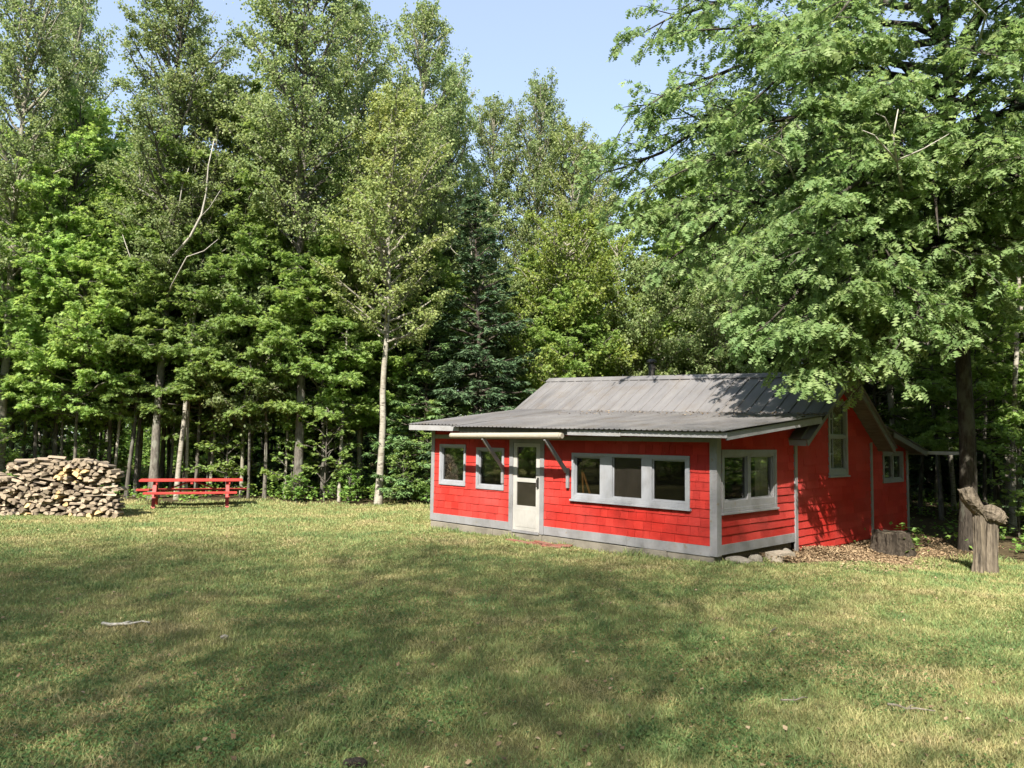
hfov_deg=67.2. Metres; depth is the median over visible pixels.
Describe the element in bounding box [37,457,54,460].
firewood log
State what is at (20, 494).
firewood log
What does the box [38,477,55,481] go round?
firewood log
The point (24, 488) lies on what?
firewood log
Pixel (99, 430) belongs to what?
sapling
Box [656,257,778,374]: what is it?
young aspen tree
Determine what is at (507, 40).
sky
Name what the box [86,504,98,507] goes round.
firewood log
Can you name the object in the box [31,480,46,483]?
firewood log
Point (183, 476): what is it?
slender tree
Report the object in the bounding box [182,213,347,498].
maple tree
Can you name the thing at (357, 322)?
maple tree
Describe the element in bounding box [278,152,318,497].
slender tree
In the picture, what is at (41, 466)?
firewood log
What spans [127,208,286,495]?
maple tree
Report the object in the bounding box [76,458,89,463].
firewood log
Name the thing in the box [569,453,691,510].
window
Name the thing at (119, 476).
firewood log
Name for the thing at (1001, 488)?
slender tree
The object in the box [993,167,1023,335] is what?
slender tree
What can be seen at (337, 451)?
spruce tree
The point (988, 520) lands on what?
tree stump
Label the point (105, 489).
firewood log
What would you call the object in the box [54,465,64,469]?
firewood log
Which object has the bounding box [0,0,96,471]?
aspen tree
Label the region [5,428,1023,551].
undergrowth
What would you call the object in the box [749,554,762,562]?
stone
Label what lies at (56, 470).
firewood log
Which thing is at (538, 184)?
aspen tree
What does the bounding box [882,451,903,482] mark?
window
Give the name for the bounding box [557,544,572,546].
plank
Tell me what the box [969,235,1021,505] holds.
slender tree
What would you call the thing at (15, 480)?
firewood log
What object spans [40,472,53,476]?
firewood log
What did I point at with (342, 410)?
slender tree
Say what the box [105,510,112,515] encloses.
firewood log
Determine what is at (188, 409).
slender tree
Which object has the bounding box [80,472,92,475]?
firewood log
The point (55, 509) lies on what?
firewood log
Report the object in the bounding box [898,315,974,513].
slender tree
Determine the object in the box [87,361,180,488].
young aspen tree
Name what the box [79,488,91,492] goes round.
firewood log
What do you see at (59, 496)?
firewood log
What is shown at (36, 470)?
firewood log
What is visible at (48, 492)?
firewood log
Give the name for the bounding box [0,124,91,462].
maple tree
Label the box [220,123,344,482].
maple tree
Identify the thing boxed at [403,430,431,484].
sapling
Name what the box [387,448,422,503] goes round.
sapling
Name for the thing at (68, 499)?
firewood log
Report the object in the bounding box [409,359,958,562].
cabin
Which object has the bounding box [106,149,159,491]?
slender tree
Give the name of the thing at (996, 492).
slender tree
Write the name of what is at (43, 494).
firewood log
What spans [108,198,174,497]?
slender tree
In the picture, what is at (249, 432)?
slender tree
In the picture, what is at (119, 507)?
firewood log
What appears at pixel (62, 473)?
firewood log
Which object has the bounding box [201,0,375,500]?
aspen tree
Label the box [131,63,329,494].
maple tree
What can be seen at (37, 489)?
firewood log
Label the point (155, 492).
picnic table
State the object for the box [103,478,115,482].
firewood log
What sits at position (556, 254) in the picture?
young birch tree
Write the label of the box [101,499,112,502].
firewood log
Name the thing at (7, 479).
firewood log
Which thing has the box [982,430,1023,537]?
sapling
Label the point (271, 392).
young aspen tree
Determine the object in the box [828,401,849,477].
window
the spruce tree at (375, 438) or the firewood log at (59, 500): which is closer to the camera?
the firewood log at (59, 500)
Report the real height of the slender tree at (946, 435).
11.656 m
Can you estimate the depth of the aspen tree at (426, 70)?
29.40 m
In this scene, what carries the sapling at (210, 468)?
on the ground at (928, 521)
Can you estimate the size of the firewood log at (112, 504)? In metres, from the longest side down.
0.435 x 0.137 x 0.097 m
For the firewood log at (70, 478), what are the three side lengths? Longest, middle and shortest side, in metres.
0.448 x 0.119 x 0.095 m
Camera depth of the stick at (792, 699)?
6.36 m
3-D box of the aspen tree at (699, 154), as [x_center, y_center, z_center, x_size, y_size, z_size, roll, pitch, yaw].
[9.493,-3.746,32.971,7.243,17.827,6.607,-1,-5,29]
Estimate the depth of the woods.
59.65 m
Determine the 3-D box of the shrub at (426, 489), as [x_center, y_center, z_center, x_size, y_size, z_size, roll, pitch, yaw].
[-2.800,3.662,25.008,0.594,0.720,0.603,1,-4,1]
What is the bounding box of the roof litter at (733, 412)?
[569,410,826,417]
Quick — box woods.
[7,369,992,477]
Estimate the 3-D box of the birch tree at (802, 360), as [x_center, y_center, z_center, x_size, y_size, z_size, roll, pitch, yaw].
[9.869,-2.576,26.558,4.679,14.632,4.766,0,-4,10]
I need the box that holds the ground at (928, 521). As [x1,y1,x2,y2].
[0,439,1023,767]
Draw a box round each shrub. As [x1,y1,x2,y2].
[279,472,315,501]
[307,481,319,496]
[325,479,336,498]
[327,479,348,500]
[337,467,363,502]
[346,479,363,499]
[353,478,369,498]
[368,484,384,499]
[416,483,430,503]
[417,486,430,504]
[1015,533,1023,548]
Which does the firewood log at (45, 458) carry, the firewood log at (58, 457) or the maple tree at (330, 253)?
the firewood log at (58, 457)
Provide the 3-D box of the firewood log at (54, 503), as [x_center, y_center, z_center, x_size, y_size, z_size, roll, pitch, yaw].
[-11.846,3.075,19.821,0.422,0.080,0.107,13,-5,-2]
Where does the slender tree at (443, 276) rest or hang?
on the ground at (928, 521)
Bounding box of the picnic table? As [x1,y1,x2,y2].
[136,478,246,508]
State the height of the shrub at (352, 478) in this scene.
1.343 m
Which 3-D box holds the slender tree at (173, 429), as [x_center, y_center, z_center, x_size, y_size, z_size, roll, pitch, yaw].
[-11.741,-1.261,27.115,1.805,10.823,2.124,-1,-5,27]
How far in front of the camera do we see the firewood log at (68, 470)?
19.88 m
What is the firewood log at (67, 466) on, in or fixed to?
on the firewood log
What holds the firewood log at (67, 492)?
on the firewood log
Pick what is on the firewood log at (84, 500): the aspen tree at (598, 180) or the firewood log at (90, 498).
the firewood log at (90, 498)
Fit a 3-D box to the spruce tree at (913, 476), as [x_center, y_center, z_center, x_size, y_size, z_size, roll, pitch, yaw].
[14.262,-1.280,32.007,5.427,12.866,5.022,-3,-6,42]
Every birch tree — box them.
[229,88,294,486]
[308,80,458,504]
[381,80,468,476]
[383,366,406,486]
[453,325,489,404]
[489,203,641,405]
[517,114,617,344]
[546,228,683,376]
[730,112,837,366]
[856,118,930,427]
[963,152,1023,512]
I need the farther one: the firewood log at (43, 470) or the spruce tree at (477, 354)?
the spruce tree at (477, 354)
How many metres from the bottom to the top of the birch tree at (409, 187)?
14.758 m
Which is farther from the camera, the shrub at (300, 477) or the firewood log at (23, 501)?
the shrub at (300, 477)
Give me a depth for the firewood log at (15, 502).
19.75 m
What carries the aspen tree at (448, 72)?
on the ground at (928, 521)
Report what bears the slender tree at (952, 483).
on the ground at (928, 521)
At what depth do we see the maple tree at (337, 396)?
26.42 m
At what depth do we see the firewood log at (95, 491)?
19.74 m
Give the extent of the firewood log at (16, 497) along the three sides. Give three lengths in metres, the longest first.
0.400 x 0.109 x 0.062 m
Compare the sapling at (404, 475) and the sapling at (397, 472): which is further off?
the sapling at (397, 472)
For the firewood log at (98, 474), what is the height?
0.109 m
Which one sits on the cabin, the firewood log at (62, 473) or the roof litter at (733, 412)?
the roof litter at (733, 412)
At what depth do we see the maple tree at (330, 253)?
25.59 m
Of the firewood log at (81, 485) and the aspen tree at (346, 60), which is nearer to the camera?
the firewood log at (81, 485)
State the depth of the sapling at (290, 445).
26.23 m
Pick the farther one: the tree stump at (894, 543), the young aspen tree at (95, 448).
the young aspen tree at (95, 448)
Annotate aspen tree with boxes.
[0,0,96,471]
[0,271,68,476]
[2,0,135,456]
[39,286,134,458]
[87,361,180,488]
[95,0,277,498]
[141,321,238,466]
[176,247,297,496]
[184,290,274,492]
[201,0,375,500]
[274,306,364,494]
[304,0,416,485]
[325,250,407,478]
[329,164,406,492]
[359,275,473,484]
[360,0,473,486]
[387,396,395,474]
[415,52,510,414]
[420,167,500,387]
[455,91,540,373]
[465,271,572,407]
[478,66,586,386]
[548,140,629,352]
[588,247,711,375]
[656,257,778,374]
[659,90,765,369]
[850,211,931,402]
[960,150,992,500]
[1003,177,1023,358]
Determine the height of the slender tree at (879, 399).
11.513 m
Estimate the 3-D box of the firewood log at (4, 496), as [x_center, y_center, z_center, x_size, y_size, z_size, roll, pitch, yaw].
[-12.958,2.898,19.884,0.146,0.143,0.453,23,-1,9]
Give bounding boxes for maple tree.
[0,86,138,463]
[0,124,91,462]
[0,199,119,458]
[0,229,154,458]
[10,176,191,485]
[44,214,215,495]
[63,120,138,458]
[69,141,221,488]
[117,208,288,496]
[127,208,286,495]
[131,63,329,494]
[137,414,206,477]
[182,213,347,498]
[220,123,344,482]
[225,214,412,498]
[252,269,416,497]
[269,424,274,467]
[274,142,448,487]
[349,239,490,471]
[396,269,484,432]
[473,242,580,405]
[517,280,629,386]
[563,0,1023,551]
[604,254,718,370]
[619,155,762,373]
[713,298,806,373]
[810,247,958,459]
[868,345,955,437]
[877,270,1023,456]
[898,280,1023,457]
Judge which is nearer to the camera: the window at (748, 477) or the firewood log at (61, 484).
the window at (748, 477)
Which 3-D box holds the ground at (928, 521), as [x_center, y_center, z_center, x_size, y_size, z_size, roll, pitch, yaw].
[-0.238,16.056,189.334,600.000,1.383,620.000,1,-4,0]
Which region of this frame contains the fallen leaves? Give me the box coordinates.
[0,503,1023,767]
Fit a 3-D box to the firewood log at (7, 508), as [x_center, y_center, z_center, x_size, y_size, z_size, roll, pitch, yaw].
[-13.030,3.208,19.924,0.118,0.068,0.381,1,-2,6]
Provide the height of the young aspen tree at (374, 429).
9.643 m
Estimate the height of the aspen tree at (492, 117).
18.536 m
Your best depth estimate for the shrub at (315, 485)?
27.42 m
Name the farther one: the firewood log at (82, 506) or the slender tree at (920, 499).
the slender tree at (920, 499)
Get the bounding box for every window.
[439,444,465,485]
[475,447,504,490]
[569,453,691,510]
[721,450,779,515]
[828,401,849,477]
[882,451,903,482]
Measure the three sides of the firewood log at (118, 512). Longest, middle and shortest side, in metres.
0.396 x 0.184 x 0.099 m
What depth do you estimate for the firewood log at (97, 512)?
19.69 m
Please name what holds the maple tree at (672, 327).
on the ground at (928, 521)
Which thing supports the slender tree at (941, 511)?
on the ground at (928, 521)
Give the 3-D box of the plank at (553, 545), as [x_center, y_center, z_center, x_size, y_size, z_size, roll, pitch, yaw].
[0.823,3.348,15.913,0.420,0.032,0.200,1,2,16]
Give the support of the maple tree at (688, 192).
on the ground at (928, 521)
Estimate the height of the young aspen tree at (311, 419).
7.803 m
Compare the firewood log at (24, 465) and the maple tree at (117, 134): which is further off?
the maple tree at (117, 134)
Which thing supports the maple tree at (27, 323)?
on the ground at (928, 521)
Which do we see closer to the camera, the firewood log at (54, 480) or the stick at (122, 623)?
the stick at (122, 623)
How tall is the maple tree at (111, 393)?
10.190 m
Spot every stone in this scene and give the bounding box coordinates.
[725,556,752,563]
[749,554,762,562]
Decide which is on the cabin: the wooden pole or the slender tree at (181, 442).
the wooden pole
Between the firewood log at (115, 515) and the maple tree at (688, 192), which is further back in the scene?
the maple tree at (688, 192)
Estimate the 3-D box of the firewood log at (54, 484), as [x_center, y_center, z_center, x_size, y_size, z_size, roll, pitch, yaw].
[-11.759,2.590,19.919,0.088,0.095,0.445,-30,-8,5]
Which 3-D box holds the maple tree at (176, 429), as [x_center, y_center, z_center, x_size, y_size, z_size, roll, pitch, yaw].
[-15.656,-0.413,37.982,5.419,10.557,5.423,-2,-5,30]
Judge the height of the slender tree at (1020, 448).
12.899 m
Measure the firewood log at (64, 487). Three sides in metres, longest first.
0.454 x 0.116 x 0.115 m
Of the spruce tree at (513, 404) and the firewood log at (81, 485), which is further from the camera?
the spruce tree at (513, 404)
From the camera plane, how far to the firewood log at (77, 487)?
19.73 m
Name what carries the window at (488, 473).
in the cabin
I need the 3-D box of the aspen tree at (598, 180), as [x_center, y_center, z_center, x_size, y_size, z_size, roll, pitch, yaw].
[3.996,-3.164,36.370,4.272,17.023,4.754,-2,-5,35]
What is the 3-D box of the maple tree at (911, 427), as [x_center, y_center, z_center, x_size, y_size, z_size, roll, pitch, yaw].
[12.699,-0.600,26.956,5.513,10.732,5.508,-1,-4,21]
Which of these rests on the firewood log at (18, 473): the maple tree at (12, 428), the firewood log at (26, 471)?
the firewood log at (26, 471)
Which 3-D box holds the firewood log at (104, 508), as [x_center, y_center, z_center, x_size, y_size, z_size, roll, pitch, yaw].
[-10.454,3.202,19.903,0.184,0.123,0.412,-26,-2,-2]
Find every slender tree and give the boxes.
[43,191,79,481]
[99,432,101,460]
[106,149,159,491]
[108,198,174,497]
[160,111,248,499]
[163,233,189,496]
[164,200,170,486]
[167,140,220,498]
[182,195,201,491]
[208,178,246,496]
[224,194,276,498]
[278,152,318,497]
[321,198,334,480]
[324,153,370,501]
[383,210,453,498]
[447,209,503,410]
[878,376,881,418]
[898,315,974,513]
[899,225,949,520]
[900,352,913,503]
[918,269,952,488]
[932,219,956,510]
[934,405,940,501]
[946,87,1021,506]
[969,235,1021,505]
[976,86,1023,530]
[977,351,1007,504]
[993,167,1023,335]
[1017,283,1023,503]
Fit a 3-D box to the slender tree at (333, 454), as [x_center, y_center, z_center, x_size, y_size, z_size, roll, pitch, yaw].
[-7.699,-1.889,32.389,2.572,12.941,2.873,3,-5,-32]
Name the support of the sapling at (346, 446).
on the ground at (928, 521)
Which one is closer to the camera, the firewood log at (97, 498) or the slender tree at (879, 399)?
the firewood log at (97, 498)
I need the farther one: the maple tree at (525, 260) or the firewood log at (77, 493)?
the maple tree at (525, 260)
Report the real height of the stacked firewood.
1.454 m
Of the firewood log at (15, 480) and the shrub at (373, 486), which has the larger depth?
the shrub at (373, 486)
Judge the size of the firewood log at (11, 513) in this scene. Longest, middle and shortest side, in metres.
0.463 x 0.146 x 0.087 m
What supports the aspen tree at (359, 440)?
on the ground at (928, 521)
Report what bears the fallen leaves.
on the ground at (928, 521)
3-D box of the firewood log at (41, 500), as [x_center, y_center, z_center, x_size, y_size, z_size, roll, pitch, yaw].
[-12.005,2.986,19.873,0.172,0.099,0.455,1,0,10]
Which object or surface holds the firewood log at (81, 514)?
on the firewood log
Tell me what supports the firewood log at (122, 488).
on the firewood log at (108, 492)
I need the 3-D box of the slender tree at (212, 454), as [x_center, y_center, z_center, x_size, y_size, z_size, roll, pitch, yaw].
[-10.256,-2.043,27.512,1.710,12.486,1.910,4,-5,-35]
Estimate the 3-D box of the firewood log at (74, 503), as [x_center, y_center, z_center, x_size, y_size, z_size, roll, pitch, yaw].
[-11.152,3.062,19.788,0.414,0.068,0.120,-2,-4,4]
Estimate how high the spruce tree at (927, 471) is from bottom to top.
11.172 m
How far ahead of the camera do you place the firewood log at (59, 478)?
19.75 m
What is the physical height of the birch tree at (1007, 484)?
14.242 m
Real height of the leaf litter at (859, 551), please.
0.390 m
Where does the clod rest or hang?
on the ground at (928, 521)
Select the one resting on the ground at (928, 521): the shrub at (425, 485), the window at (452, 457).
the shrub at (425, 485)
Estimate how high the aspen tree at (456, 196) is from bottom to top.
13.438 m
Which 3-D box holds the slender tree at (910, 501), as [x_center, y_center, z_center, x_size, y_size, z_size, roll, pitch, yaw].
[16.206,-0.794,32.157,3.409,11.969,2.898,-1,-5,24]
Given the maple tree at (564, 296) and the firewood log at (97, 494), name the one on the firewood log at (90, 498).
the firewood log at (97, 494)
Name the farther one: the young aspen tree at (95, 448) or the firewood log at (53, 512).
the young aspen tree at (95, 448)
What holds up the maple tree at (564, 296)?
on the ground at (928, 521)
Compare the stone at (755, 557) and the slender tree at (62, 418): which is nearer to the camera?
the stone at (755, 557)
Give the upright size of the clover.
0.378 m
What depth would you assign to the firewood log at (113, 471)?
19.88 m
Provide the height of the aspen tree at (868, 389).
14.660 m
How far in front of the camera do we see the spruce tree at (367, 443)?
41.85 m
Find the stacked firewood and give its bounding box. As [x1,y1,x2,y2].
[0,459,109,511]
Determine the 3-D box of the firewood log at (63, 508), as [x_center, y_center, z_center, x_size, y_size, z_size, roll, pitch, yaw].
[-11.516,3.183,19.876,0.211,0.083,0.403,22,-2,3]
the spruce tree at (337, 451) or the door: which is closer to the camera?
the door
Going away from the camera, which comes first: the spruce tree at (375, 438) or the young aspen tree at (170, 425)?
the young aspen tree at (170, 425)
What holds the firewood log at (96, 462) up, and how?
on the firewood log
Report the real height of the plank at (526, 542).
0.032 m
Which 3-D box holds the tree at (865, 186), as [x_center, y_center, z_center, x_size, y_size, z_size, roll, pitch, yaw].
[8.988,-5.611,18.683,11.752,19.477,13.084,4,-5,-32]
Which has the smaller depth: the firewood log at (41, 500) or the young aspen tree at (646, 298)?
the firewood log at (41, 500)
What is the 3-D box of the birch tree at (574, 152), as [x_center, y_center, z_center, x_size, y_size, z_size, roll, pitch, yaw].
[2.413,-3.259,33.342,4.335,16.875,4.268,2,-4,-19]
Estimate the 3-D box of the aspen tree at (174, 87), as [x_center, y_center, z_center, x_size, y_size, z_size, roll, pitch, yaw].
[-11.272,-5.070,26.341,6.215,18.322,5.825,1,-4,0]
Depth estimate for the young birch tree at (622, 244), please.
29.57 m
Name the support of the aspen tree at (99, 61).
on the ground at (928, 521)
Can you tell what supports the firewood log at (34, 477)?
on the firewood log at (38, 481)
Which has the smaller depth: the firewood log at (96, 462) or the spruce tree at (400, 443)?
the firewood log at (96, 462)
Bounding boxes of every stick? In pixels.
[101,620,149,625]
[780,697,807,700]
[887,703,934,711]
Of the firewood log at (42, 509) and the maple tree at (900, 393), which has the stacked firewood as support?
the firewood log at (42, 509)
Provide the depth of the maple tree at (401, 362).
27.34 m
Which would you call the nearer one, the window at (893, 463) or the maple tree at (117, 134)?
the window at (893, 463)
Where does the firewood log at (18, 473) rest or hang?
on the firewood log
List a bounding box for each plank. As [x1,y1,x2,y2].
[505,539,536,544]
[534,540,551,544]
[541,544,561,547]
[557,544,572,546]
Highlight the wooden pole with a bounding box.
[581,470,590,493]
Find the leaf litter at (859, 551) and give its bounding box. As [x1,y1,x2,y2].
[759,532,1009,573]
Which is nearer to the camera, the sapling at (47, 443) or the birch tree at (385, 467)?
the sapling at (47, 443)
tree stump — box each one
[868,529,916,556]
[957,486,1007,573]
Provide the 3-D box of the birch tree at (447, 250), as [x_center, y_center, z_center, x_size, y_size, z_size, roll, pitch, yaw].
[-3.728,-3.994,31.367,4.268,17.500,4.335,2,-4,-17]
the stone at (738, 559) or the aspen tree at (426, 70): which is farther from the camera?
the aspen tree at (426, 70)
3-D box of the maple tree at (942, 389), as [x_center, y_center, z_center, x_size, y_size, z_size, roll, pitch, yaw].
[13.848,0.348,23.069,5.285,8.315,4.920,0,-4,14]
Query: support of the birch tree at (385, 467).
on the ground at (928, 521)
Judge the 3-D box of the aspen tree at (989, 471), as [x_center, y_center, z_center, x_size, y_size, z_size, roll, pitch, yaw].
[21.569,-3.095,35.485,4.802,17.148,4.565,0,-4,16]
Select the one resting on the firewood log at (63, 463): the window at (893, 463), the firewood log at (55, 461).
the firewood log at (55, 461)
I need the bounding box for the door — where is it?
[512,443,539,532]
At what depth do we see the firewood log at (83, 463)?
19.79 m
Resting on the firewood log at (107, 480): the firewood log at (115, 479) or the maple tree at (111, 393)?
the firewood log at (115, 479)
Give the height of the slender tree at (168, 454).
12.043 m
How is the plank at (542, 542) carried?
on the plank
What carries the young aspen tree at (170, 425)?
on the ground at (928, 521)
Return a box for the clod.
[343,757,367,767]
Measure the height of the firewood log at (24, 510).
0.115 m
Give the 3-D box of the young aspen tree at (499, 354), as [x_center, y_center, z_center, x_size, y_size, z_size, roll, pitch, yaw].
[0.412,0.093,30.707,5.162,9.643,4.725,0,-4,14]
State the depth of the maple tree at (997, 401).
31.39 m
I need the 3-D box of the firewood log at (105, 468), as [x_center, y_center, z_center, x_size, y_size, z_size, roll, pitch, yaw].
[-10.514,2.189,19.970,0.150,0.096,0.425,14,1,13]
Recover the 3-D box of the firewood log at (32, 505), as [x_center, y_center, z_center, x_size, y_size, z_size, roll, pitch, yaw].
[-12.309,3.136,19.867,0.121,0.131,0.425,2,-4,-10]
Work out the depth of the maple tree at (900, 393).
31.42 m
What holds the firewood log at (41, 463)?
on the firewood log
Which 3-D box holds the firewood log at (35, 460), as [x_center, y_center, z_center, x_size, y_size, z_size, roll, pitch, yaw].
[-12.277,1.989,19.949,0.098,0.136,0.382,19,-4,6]
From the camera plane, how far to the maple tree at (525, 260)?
30.50 m
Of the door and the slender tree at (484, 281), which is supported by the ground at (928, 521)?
the slender tree at (484, 281)
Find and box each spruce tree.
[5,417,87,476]
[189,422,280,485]
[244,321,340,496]
[288,427,356,482]
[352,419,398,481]
[352,436,378,474]
[362,323,472,501]
[403,191,540,499]
[483,374,526,410]
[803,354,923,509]
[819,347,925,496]
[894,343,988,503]
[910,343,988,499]
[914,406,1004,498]
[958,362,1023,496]
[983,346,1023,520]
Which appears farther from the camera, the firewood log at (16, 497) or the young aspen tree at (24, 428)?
the young aspen tree at (24, 428)
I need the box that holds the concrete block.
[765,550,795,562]
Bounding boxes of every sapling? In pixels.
[0,417,22,475]
[5,403,73,462]
[57,398,130,485]
[65,398,129,467]
[176,412,240,482]
[181,408,256,490]
[210,423,262,494]
[257,422,312,498]
[291,391,369,500]
[383,427,423,498]
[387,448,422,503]
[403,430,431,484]
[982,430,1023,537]
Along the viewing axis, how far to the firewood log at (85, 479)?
19.77 m
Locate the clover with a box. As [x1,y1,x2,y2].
[0,528,1023,767]
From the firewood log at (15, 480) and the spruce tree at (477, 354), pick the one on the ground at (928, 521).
the spruce tree at (477, 354)
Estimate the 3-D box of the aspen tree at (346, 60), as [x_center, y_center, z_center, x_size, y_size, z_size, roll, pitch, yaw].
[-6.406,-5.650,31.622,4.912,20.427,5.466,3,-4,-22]
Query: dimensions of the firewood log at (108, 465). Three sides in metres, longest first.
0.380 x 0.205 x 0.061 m
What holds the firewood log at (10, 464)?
on the firewood log
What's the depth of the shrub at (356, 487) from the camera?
26.81 m
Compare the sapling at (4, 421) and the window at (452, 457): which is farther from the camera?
the sapling at (4, 421)
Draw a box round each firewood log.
[1,494,17,499]
[1,506,14,509]
[3,477,17,480]
[6,498,19,502]
[8,462,21,468]
[8,490,22,494]
[8,511,19,515]
[11,472,29,475]
[11,478,25,482]
[11,500,20,504]
[13,461,27,463]
[13,465,29,470]
[14,459,29,460]
[14,496,30,499]
[17,492,27,497]
[18,485,30,491]
[19,464,33,466]
[19,499,32,504]
[20,508,30,512]
[21,470,31,472]
[29,503,36,508]
[31,458,43,462]
[31,475,42,480]
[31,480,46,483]
[32,468,42,472]
[32,485,46,491]
[35,465,48,467]
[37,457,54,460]
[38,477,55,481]
[38,498,50,502]
[39,462,54,464]
[40,468,48,472]
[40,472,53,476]
[40,492,53,496]
[40,506,55,511]
[42,490,55,494]
[43,502,59,505]
[45,499,55,501]
[47,455,66,458]
[47,486,57,489]
[49,511,61,514]
[50,459,66,462]
[50,482,60,486]
[51,508,64,510]
[53,468,62,472]
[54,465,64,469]
[54,495,66,498]
[55,497,66,502]
[57,476,69,480]
[58,461,67,465]
[58,471,70,474]
[58,482,68,487]
[58,505,71,509]
[59,485,69,490]
[63,467,72,471]
[63,476,75,480]
[63,498,78,500]
[64,489,74,494]
[65,463,73,468]
[69,495,78,499]
[69,502,86,504]
[70,482,85,486]
[72,471,83,477]
[73,492,83,495]
[74,485,86,490]
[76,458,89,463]
[77,512,87,516]
[79,460,87,466]
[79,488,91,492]
[79,504,89,508]
[80,469,91,472]
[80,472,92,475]
[81,498,93,502]
[83,477,91,481]
[85,493,102,496]
[86,496,100,499]
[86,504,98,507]
[88,479,99,482]
[89,482,107,485]
[89,501,98,504]
[92,472,104,475]
[92,489,102,493]
[93,461,107,464]
[94,497,105,500]
[94,510,105,514]
[98,467,114,470]
[100,487,113,491]
[100,506,113,510]
[101,491,116,493]
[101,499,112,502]
[102,464,115,466]
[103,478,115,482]
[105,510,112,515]
[106,469,120,473]
[106,495,120,499]
[108,501,120,506]
[110,473,124,477]
[110,477,120,481]
[111,486,126,490]
[111,510,123,513]
[111,514,122,517]
[113,505,125,508]
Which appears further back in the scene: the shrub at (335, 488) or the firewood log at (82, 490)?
the shrub at (335, 488)
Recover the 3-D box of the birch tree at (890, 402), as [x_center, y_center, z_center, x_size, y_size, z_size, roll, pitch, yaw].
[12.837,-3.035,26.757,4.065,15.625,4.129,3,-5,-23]
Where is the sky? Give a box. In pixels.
[0,0,1023,437]
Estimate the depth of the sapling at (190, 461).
28.40 m
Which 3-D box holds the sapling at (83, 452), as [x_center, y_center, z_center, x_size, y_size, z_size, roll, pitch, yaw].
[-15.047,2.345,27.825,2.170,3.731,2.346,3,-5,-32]
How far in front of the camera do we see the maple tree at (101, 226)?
26.00 m
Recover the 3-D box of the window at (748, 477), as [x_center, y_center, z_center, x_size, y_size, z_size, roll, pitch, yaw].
[4.530,1.841,14.666,0.120,1.179,2.190,-3,-6,45]
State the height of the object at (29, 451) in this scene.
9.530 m
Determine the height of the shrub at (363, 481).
0.928 m
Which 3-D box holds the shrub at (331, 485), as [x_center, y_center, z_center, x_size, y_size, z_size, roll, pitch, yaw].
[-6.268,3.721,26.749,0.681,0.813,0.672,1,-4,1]
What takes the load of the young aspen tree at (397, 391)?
on the ground at (928, 521)
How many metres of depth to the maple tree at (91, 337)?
25.10 m
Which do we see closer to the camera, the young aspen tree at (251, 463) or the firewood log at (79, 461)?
the firewood log at (79, 461)
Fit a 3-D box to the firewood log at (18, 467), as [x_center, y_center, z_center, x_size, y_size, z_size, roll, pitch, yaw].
[-12.706,2.173,19.960,0.167,0.102,0.432,26,-6,7]
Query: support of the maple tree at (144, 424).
on the ground at (928, 521)
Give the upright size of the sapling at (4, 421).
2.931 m
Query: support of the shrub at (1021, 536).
on the ground at (928, 521)
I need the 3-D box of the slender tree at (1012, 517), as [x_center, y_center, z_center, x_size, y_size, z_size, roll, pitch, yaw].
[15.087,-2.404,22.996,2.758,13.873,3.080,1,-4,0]
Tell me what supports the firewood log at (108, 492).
on the firewood log
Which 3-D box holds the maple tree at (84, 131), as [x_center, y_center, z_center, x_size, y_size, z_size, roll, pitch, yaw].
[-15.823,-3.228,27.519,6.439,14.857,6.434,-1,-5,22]
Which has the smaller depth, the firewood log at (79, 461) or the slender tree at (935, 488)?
the firewood log at (79, 461)
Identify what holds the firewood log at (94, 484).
on the firewood log
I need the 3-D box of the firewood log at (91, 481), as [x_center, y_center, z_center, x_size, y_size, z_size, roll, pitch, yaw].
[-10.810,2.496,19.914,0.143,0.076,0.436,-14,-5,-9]
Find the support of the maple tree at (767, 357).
on the ground at (928, 521)

